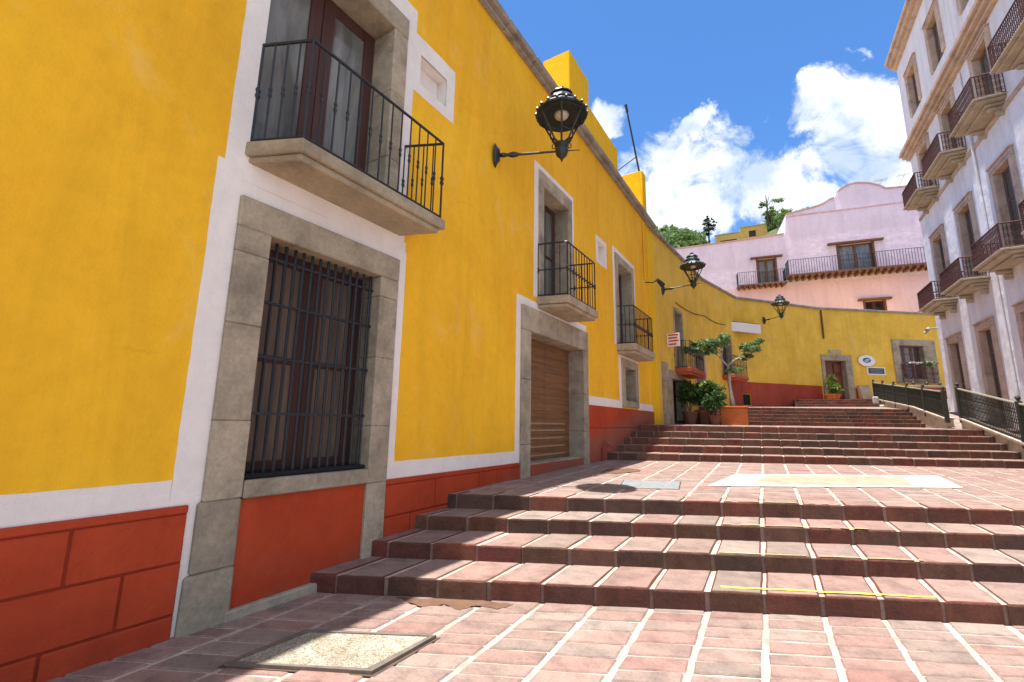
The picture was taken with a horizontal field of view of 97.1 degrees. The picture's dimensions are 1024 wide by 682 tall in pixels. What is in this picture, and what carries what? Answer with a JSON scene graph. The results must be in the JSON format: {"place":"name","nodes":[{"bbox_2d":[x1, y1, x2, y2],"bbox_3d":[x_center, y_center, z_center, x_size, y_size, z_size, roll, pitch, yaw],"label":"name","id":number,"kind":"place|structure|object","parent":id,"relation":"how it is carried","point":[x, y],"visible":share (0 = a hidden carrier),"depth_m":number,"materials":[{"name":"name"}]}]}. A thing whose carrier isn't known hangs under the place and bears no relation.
{"place":"outdoors","nodes":[
{"label":"outdoors","id":0,"kind":"place"},
{"bbox_2d":[0,0,660,681],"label":"yellow house","id":1,"kind":"structure","parent":0,"point":[294,294],"depth_m":4.10,"materials":[{"name":"paint"}]},
{"bbox_2d":[174,195,399,637],"bbox_3d":[-2.067,0.621,4.457,0.495,3.515,1.913,-5,-12,31],"label":"window","id":2,"kind":"structure","parent":1,"relation":"in","point":[306,301],"depth_m":4.37,"materials":[{"name":"grey stone"}]},
{"bbox_2d":[253,0,409,189],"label":"window","id":3,"kind":"structure","parent":1,"relation":"in","point":[371,37],"depth_m":5.41,"materials":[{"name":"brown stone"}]},
{"bbox_2d":[494,86,588,167],"bbox_3d":[0.495,-3.601,7.583,1.573,1.438,0.886,0,-10,6],"label":"wall lantern","id":4,"kind":"object","parent":1,"relation":"attached to","point":[561,109],"depth_m":7.47,"materials":[{"name":"black metal"}]},
{"bbox_2d":[519,304,589,478],"bbox_3d":[0.741,1.224,8.947,0.489,3.303,2.923,-5,-12,31],"label":"door","id":5,"kind":"structure","parent":1,"relation":"in","point":[554,377],"depth_m":9.16,"materials":[{"name":"brown wood"}]},
{"bbox_2d":[538,169,572,296],"bbox_3d":[0.741,-1.975,9.466,0.464,2.620,1.530,-5,-12,31],"label":"window","id":6,"kind":"structure","parent":1,"relation":"in","point":[555,208],"depth_m":9.80,"materials":[{"name":"grey stone"}]},
{"bbox_2d":[602,442,612,460],"bbox_3d":[2.212,2.584,10.496,0.308,0.461,0.116,3,-10,-11],"label":"water tap","id":7,"kind":"object","parent":1,"relation":"attached to","point":[607,445],"visible":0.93,"depth_m":10.47,"materials":[{"name":"red paint"}]},
{"bbox_2d":[614,252,635,343],"bbox_3d":[3.096,-1.056,13.165,0.464,2.600,1.680,-5,-12,31],"label":"window","id":8,"kind":"structure","parent":1,"relation":"in","point":[624,273],"depth_m":13.60,"materials":[{"name":"grey stone"}]},
{"bbox_2d":[618,104,639,170],"bbox_3d":[4.282,-6.954,16.285,1.874,2.735,0.437,11,-14,-43],"label":"antenna mast","id":9,"kind":"object","parent":1,"relation":"on","point":[626,108],"visible":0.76,"depth_m":16.37,"materials":[{"name":"grey metal"}]},
{"bbox_2d":[621,358,638,408],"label":"window","id":10,"kind":"structure","parent":1,"relation":"in","point":[629,369],"depth_m":13.19,"materials":[{"name":"grey stone"}]},
{"bbox_2d":[642,222,645,279],"bbox_3d":[4.431,-3.045,15.205,0.060,2.040,0.052,-5,-12,28],"label":"drain pipe","id":11,"kind":"object","parent":1,"relation":"attached to","point":[643,250],"visible":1,"depth_m":15.18,"materials":[{"name":"yellow metal"}]},
{"bbox_2d":[645,278,664,286],"bbox_3d":[4.774,-1.904,15.092,0.527,0.228,0.395,-9,-14,44],"label":"wall spotlight","id":12,"kind":"object","parent":1,"relation":"attached to","point":[660,283],"depth_m":14.96,"materials":[{"name":"grey metal"}]},
{"bbox_2d":[45,593,1023,681],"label":"pavement","id":13,"kind":"structure","parent":0,"point":[672,630],"depth_m":3.22,"materials":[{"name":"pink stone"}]},
{"bbox_2d":[219,629,439,676],"bbox_3d":[-1.193,2.122,3.074,1.309,0.064,0.547,0,-10,4],"label":"utility cover","id":14,"kind":"object","parent":13,"relation":"on","point":[365,654],"visible":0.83,"depth_m":3.04,"materials":[{"name":"speckled granite"},{"name":"grey steel"}]},
{"bbox_2d":[396,597,512,609],"bbox_3d":[-0.518,2.270,3.901,1.052,0.003,0.234,0,-10,4],"label":"damp sand patch","id":15,"kind":"object","parent":13,"relation":"on","point":[457,604],"visible":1,"depth_m":3.93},
{"bbox_2d":[310,491,1023,625],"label":"stone steps","id":16,"kind":"structure","parent":0,"point":[683,581],"depth_m":4.55,"materials":[{"name":"brown stone"}]},
{"bbox_2d":[335,492,1023,625],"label":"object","id":17,"kind":"object","parent":16,"relation":"attached to","point":[707,590],"visible":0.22,"depth_m":4.54,"materials":[{"name":"grey concrete"}]},
{"bbox_2d":[726,500,827,503],"bbox_3d":[3.245,1.976,5.548,1.216,0.003,0.046,0,-10,5],"label":"yellow line","id":18,"kind":"object","parent":16,"relation":"on","point":[777,502],"visible":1,"depth_m":5.53,"materials":[{"name":"paint"}]},
{"bbox_2d":[740,524,867,528],"bbox_3d":[3.123,2.050,5.008,1.542,0.003,0.049,0,-10,5],"label":"yellow line","id":19,"kind":"object","parent":16,"relation":"on","point":[801,526],"visible":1,"depth_m":5.00,"materials":[{"name":"paint"}]},
{"bbox_2d":[718,552,923,560],"bbox_3d":[2.994,2.098,4.416,1.899,0.003,0.041,0,-10,5],"label":"yellow line","id":20,"kind":"object","parent":16,"relation":"on","point":[821,556],"visible":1,"depth_m":4.40,"materials":[{"name":"paint"}]},
{"bbox_2d":[720,586,937,597],"bbox_3d":[2.706,2.156,3.890,1.766,0.003,0.043,0,-10,6],"label":"yellow line","id":21,"kind":"object","parent":16,"relation":"on","point":[830,592],"visible":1,"depth_m":3.88,"materials":[{"name":"paint"}]},
{"bbox_2d":[498,0,912,242],"label":"sky","id":22,"kind":"structure","parent":0,"point":[732,105],"materials":[{"name":"blue"}]},
{"bbox_2d":[664,227,779,247],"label":"hill","id":23,"kind":"structure","parent":0,"point":[774,231],"depth_m":81.04,"materials":[{"name":"green plant"}]},
{"bbox_2d":[698,215,717,243],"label":"hill tree","id":24,"kind":"object","parent":23,"relation":"on","point":[708,225],"visible":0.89,"depth_m":99.66,"materials":[{"name":"green plant"}]},
{"bbox_2d":[655,206,808,247],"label":"hillside scrub","id":25,"kind":"object","parent":23,"relation":"on","point":[682,237],"visible":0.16,"depth_m":80.85,"materials":[{"name":"green plant"}]},
{"bbox_2d":[715,223,766,242],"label":"hill house","id":26,"kind":"structure","parent":23,"relation":"on","point":[752,231],"depth_m":104.60,"materials":[{"name":"yellow paint"}]},
{"bbox_2d":[749,230,755,236],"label":"window","id":27,"kind":"structure","parent":26,"relation":"in","point":[751,233],"depth_m":104.06,"materials":[{"name":"brown wood"}]},
{"bbox_2d":[758,196,783,224],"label":"hill tree","id":28,"kind":"object","parent":23,"relation":"on","point":[762,204],"visible":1,"depth_m":89.82,"materials":[{"name":"green plant"}]},
{"bbox_2d":[761,207,792,229],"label":"hill tree","id":29,"kind":"object","parent":23,"relation":"on","point":[775,213],"visible":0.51,"depth_m":91.10,"materials":[{"name":"green plant"}]},
{"bbox_2d":[465,460,1023,505],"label":"landing pavement","id":30,"kind":"structure","parent":0,"point":[692,478],"depth_m":7.17,"materials":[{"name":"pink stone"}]},
{"bbox_2d":[601,468,639,473],"bbox_3d":[1.999,2.454,8.555,1.141,0.018,0.555,9,-13,-37],"label":"damp sand patch","id":31,"kind":"object","parent":30,"relation":"on","point":[620,470],"visible":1,"depth_m":8.58,"materials":[{"name":"beige sand"}]},
{"bbox_2d":[618,480,680,489],"bbox_3d":[2.112,2.180,6.868,1.084,0.040,0.799,0,-10,6],"label":"utility cover","id":32,"kind":"object","parent":30,"relation":"on","point":[645,484],"visible":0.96,"depth_m":6.82,"materials":[{"name":"concrete"}]},
{"bbox_2d":[748,475,913,485],"bbox_3d":[5.383,2.343,7.611,3.549,0.029,1.141,1,-10,-3],"label":"sandy infill","id":33,"kind":"object","parent":30,"relation":"on","point":[840,480],"visible":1,"depth_m":7.54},
{"bbox_2d":[708,474,962,487],"bbox_3d":[5.438,2.346,7.624,5.079,0.036,1.457,1,-10,-2],"label":"white marking","id":34,"kind":"object","parent":30,"relation":"on","point":[915,481],"visible":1,"depth_m":7.41,"materials":[{"name":"paint"}]},
{"bbox_2d":[1018,403,1023,425],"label":"iron railing","id":35,"kind":"object","parent":30,"relation":"on","point":[1021,405],"visible":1,"depth_m":10.44,"materials":[{"name":"black metal"}]},
{"bbox_2d":[675,407,925,427],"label":"stone steps","id":36,"kind":"structure","parent":0,"point":[806,418],"depth_m":17.83,"materials":[{"name":"brown stone"}]},
{"bbox_2d":[698,407,921,427],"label":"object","id":37,"kind":"object","parent":36,"relation":"attached to","point":[823,417],"visible":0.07,"depth_m":17.91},
{"bbox_2d":[674,182,928,311],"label":"pink house","id":38,"kind":"structure","parent":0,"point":[856,245],"depth_m":34.48,"materials":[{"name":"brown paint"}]},
{"bbox_2d":[756,258,778,282],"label":"window","id":39,"kind":"structure","parent":38,"relation":"in","point":[767,264],"depth_m":36.18,"materials":[{"name":"brown wood"}]},
{"bbox_2d":[836,241,876,269],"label":"window","id":40,"kind":"structure","parent":38,"relation":"in","point":[864,247],"depth_m":34.17,"materials":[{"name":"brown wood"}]},
{"bbox_2d":[863,300,886,309],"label":"window","id":41,"kind":"structure","parent":38,"relation":"in","point":[873,305],"depth_m":33.19,"materials":[{"name":"brown wood"}]},
{"bbox_2d":[607,425,1023,468],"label":"stone steps","id":42,"kind":"structure","parent":0,"point":[772,451],"depth_m":11.30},
{"bbox_2d":[618,425,1014,467],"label":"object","id":43,"kind":"object","parent":42,"relation":"attached to","point":[819,446],"visible":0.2,"depth_m":11.34,"materials":[{"name":"grey concrete"}]},
{"bbox_2d":[959,418,1023,459],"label":"wall","id":44,"kind":"structure","parent":42,"relation":"on","point":[1014,444],"depth_m":11.47,"materials":[{"name":"beige stone"}]},
{"bbox_2d":[954,382,1023,448],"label":"iron railing","id":45,"kind":"object","parent":44,"relation":"on","point":[960,400],"visible":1,"depth_m":11.88,"materials":[{"name":"black metal"}]},
{"bbox_2d":[760,407,896,408],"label":"pavement","id":46,"kind":"structure","parent":0,"point":[840,407],"depth_m":20.41,"materials":[{"name":"pink stone"}]},
{"bbox_2d":[879,399,954,428],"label":"wall","id":47,"kind":"structure","parent":46,"relation":"on","point":[931,420],"depth_m":16.57,"materials":[{"name":"beige stone"}]},
{"bbox_2d":[872,379,949,422],"bbox_3d":[16.771,2.348,19.494,0.120,2.380,10.614,-5,-12,28],"label":"iron railing","id":48,"kind":"object","parent":47,"relation":"on","point":[931,401],"visible":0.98,"depth_m":17.61,"materials":[{"name":"black metal"}]},
{"bbox_2d":[658,424,1019,432],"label":"terrace pavement","id":49,"kind":"structure","parent":0,"point":[816,426],"depth_m":14.76,"materials":[{"name":"red stone"}]},
{"bbox_2d":[676,380,700,424],"bbox_3d":[6.692,2.299,17.178,0.888,1.754,1.097,1,-10,2],"label":"potted plant","id":50,"kind":"object","parent":49,"relation":"on","point":[687,391],"visible":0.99,"depth_m":17.01,"materials":[{"name":"green plant"}]},
{"bbox_2d":[693,379,725,424],"bbox_3d":[7.390,2.311,17.096,1.215,1.721,1.150,2,-10,-4],"label":"potted plant","id":51,"kind":"object","parent":49,"relation":"on","point":[705,387],"visible":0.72,"depth_m":16.92,"materials":[{"name":"green plant"}]},
{"bbox_2d":[698,388,727,424],"bbox_3d":[7.388,2.413,16.621,0.953,1.350,0.764,1,-10,0],"label":"potted plant","id":52,"kind":"object","parent":49,"relation":"on","point":[715,402],"visible":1,"depth_m":16.48,"materials":[{"name":"green plant"}]},
{"bbox_2d":[719,406,748,424],"bbox_3d":[8.403,2.846,17.176,0.980,0.734,0.900,-4,-11,23],"label":"planter","id":53,"kind":"object","parent":49,"relation":"on","point":[734,415],"visible":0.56,"depth_m":16.79,"materials":[{"name":"ceramic"}]},
{"bbox_2d":[682,333,764,405],"bbox_3d":[8.147,1.078,17.571,3.135,2.941,1.303,-5,-12,28],"label":"tree","id":54,"kind":"object","parent":53,"relation":"on","point":[711,344],"visible":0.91,"depth_m":17.48,"materials":[{"name":"green plant"}]},
{"bbox_2d":[797,399,882,406],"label":"stone steps","id":55,"kind":"structure","parent":0,"point":[840,403],"depth_m":23.68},
{"bbox_2d":[823,373,843,398],"bbox_3d":[18.081,2.543,25.395,1.073,1.556,1.049,-5,-12,28],"label":"potted plant","id":56,"kind":"object","parent":55,"relation":"on","point":[835,388],"visible":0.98,"depth_m":25.30,"materials":[{"name":"green plant"}]},
{"bbox_2d":[794,399,873,406],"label":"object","id":57,"kind":"object","parent":55,"relation":"attached to","point":[795,403],"visible":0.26,"depth_m":24.17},
{"bbox_2d":[872,397,878,403],"bbox_3d":[18.480,3.011,23.000,0.261,0.359,0.194,-5,-12,28],"label":"white stone","id":58,"kind":"object","parent":55,"relation":"on","point":[875,400],"visible":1,"depth_m":22.93,"materials":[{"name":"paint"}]},
{"bbox_2d":[947,399,1016,434],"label":"side path","id":59,"kind":"structure","parent":0,"point":[957,423],"depth_m":15.98,"materials":[{"name":"beige stone"}]},
{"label":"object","id":60,"kind":"structure","parent":0,"visible":0},
{"bbox_2d":[856,385,872,398],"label":"gate pier","id":61,"kind":"structure","parent":60,"relation":"on","point":[864,391],"depth_m":23.74,"materials":[{"name":"beige stone"}]},
{"bbox_2d":[908,381,947,398],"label":"wall","id":62,"kind":"structure","parent":60,"relation":"on","point":[926,386],"depth_m":25.41,"materials":[{"name":"beige paint"}]},
{"label":"ground","id":63,"kind":"structure","parent":0,"visible":0},
{"bbox_2d":[651,229,945,423],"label":"ochre house","id":64,"kind":"structure","parent":63,"relation":"on","point":[791,362],"depth_m":25.32,"materials":[{"name":"paint"}]},
{"bbox_2d":[667,333,679,346],"bbox_3d":[5.816,-0.042,16.298,0.440,0.480,0.062,-7,-13,36],"label":"projecting sign","id":65,"kind":"object","parent":64,"relation":"attached to","point":[673,339],"visible":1,"depth_m":16.28,"materials":[{"name":"white metal"}]},
{"bbox_2d":[661,362,686,423],"bbox_3d":[5.938,2.209,16.899,0.446,2.553,2.793,-6,-12,34],"label":"door","id":66,"kind":"structure","parent":64,"relation":"in","point":[672,410],"depth_m":16.37,"materials":[{"name":"grey stone"}]},
{"bbox_2d":[673,307,684,367],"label":"window","id":67,"kind":"structure","parent":64,"relation":"in","point":[677,315],"depth_m":18.33,"materials":[{"name":"grey stone"}]},
{"bbox_2d":[661,252,705,294],"bbox_3d":[6.228,-2.467,16.457,1.573,1.438,0.886,-7,-13,36],"label":"wall lantern","id":68,"kind":"object","parent":64,"relation":"attached to","point":[693,262],"depth_m":16.20,"materials":[{"name":"black metal"}]},
{"bbox_2d":[675,302,725,324],"bbox_3d":[8.692,-1.170,20.800,0.282,0.403,7.184,-8,-13,39],"label":"wall cable","id":69,"kind":"object","parent":64,"relation":"attached to","point":[698,314],"depth_m":20.74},
{"bbox_2d":[694,353,706,409],"bbox_3d":[8.282,2.227,20.178,0.412,3.750,1.950,-7,-13,36],"label":"door","id":70,"kind":"structure","parent":64,"relation":"in","point":[703,356],"depth_m":20.88,"materials":[{"name":"grey stone"}]},
{"bbox_2d":[721,338,733,374],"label":"window","id":71,"kind":"structure","parent":64,"relation":"in","point":[726,351],"depth_m":23.68,"materials":[{"name":"grey stone"}]},
{"bbox_2d":[731,321,760,333],"bbox_3d":[12.491,-0.718,24.584,2.300,0.540,0.330,4,-11,-19],"label":"wall sign","id":72,"kind":"object","parent":64,"relation":"attached to","point":[745,327],"visible":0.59,"depth_m":24.47,"materials":[{"name":"paint"}]},
{"bbox_2d":[743,394,750,404],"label":"vent window","id":73,"kind":"structure","parent":64,"relation":"in","point":[746,398],"depth_m":24.15,"materials":[{"name":"black metal"}]},
{"bbox_2d":[762,294,789,323],"bbox_3d":[14.411,-1.774,24.776,0.886,1.438,1.573,4,-11,-19],"label":"wall lantern","id":74,"kind":"object","parent":64,"relation":"attached to","point":[780,300],"depth_m":24.39,"materials":[{"name":"black metal"}]},
{"bbox_2d":[820,310,824,338],"bbox_3d":[18.339,-0.982,26.742,0.083,1.700,0.083,9,-13,-38],"label":"drain pipe","id":75,"kind":"object","parent":64,"relation":"attached to","point":[822,324],"visible":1,"depth_m":26.71,"materials":[{"name":"brown metal"}]},
{"bbox_2d":[828,350,840,353],"bbox_3d":[18.955,0.632,26.566,0.800,0.200,0.040,2,-10,-7],"label":"name plate","id":76,"kind":"object","parent":64,"relation":"attached to","point":[835,351],"visible":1,"depth_m":26.55,"materials":[{"name":"beige stone"}]},
{"bbox_2d":[820,354,855,398],"bbox_3d":[18.950,2.251,26.442,1.980,2.850,0.395,2,-10,-7],"label":"door","id":77,"kind":"structure","parent":64,"relation":"in","point":[840,366],"depth_m":26.48,"materials":[{"name":"grey stone"}]},
{"bbox_2d":[858,355,874,365],"bbox_3d":[20.909,1.158,26.669,1.100,0.660,0.042,2,-10,-7],"label":"oval sign","id":78,"kind":"object","parent":64,"relation":"attached to","point":[865,360],"visible":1,"depth_m":26.66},
{"bbox_2d":[866,367,885,374],"bbox_3d":[21.488,1.770,26.695,1.200,0.480,0.048,2,-10,-7],"label":"wall plaque","id":79,"kind":"object","parent":64,"relation":"attached to","point":[875,370],"depth_m":26.67,"materials":[{"name":"ceramic"}]},
{"bbox_2d":[891,339,940,383],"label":"window","id":80,"kind":"structure","parent":64,"relation":"in","point":[904,351],"depth_m":27.25,"materials":[{"name":"grey stone"}]},
{"bbox_2d":[909,361,938,366],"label":"window flowers","id":81,"kind":"object","parent":64,"relation":"attached to","point":[929,363],"visible":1,"depth_m":26.73,"materials":[{"name":"green plant"}]},
{"bbox_2d":[884,0,1023,428],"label":"pale house","id":82,"kind":"structure","parent":63,"relation":"on","point":[936,47],"depth_m":15.31,"materials":[{"name":"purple paint"}]},
{"bbox_2d":[903,52,921,117],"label":"window","id":83,"kind":"structure","parent":82,"relation":"in","point":[911,75],"depth_m":19.87,"materials":[{"name":"beige stone"}]},
{"bbox_2d":[914,132,936,186],"bbox_3d":[17.420,-7.221,18.852,0.410,2.440,1.540,-5,-12,28],"label":"window","id":84,"kind":"structure","parent":82,"relation":"in","point":[924,144],"depth_m":19.22,"materials":[{"name":"beige stone"}]},
{"bbox_2d":[923,327,937,333],"bbox_3d":[17.823,-0.463,19.252,0.473,0.283,0.397,-5,-12,28],"label":"floodlight","id":85,"kind":"object","parent":82,"relation":"attached to","point":[927,329],"visible":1,"depth_m":19.23,"materials":[{"name":"metal"}]},
{"bbox_2d":[921,0,945,74],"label":"window","id":86,"kind":"structure","parent":82,"relation":"in","point":[932,28],"depth_m":17.40,"materials":[{"name":"beige stone"}]},
{"bbox_2d":[928,223,953,298],"bbox_3d":[17.356,-3.005,18.089,0.410,3.050,1.540,-5,-12,28],"label":"window","id":87,"kind":"structure","parent":82,"relation":"in","point":[940,255],"depth_m":18.53,"materials":[{"name":"beige stone"}]},
{"bbox_2d":[935,87,963,149],"bbox_3d":[16.045,-7.686,16.399,0.410,2.440,1.540,-5,-12,28],"label":"window","id":88,"kind":"structure","parent":82,"relation":"in","point":[948,101],"depth_m":16.80,"materials":[{"name":"beige stone"}]},
{"bbox_2d":[944,332,973,413],"bbox_3d":[17.290,1.447,17.283,0.410,3.420,1.500,-5,-12,28],"label":"door","id":89,"kind":"structure","parent":82,"relation":"in","point":[954,342],"depth_m":17.71,"materials":[{"name":"beige stone"}]},
{"bbox_2d":[956,0,968,15],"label":"window","id":90,"kind":"structure","parent":82,"relation":"in","point":[961,4],"depth_m":14.91,"materials":[{"name":"beige stone"}]},
{"bbox_2d":[952,191,986,277],"bbox_3d":[15.982,-3.470,15.636,0.410,3.050,1.540,-5,-12,28],"label":"window","id":91,"kind":"structure","parent":82,"relation":"in","point":[964,211],"depth_m":16.03,"materials":[{"name":"beige stone"}]},
{"bbox_2d":[965,23,1000,97],"bbox_3d":[14.622,-8.167,13.860,0.410,2.440,1.540,-5,-12,28],"label":"window","id":92,"kind":"structure","parent":82,"relation":"in","point":[977,58],"depth_m":14.18,"materials":[{"name":"beige stone"}]},
{"bbox_2d":[957,73,1019,400],"bbox_3d":[15.150,-3.317,14.389,0.070,11.800,0.070,9,-13,-38],"label":"drain pipe","id":93,"kind":"object","parent":82,"relation":"attached to","point":[995,275],"visible":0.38,"depth_m":14.12,"materials":[{"name":"white metal"}]},
{"bbox_2d":[972,316,1012,423],"bbox_3d":[15.915,0.982,14.830,0.410,3.420,1.500,-5,-12,28],"label":"door","id":94,"kind":"structure","parent":82,"relation":"in","point":[990,358],"depth_m":15.16,"materials":[{"name":"beige stone"}]},
{"bbox_2d":[985,144,1023,245],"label":"window","id":95,"kind":"structure","parent":82,"relation":"in","point":[1005,183],"depth_m":13.43,"materials":[{"name":"beige stone"}]},
{"bbox_2d":[1011,299,1023,358],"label":"door","id":96,"kind":"structure","parent":82,"relation":"in","point":[1019,306],"depth_m":13.00,"materials":[{"name":"brown wood"}]}
]}

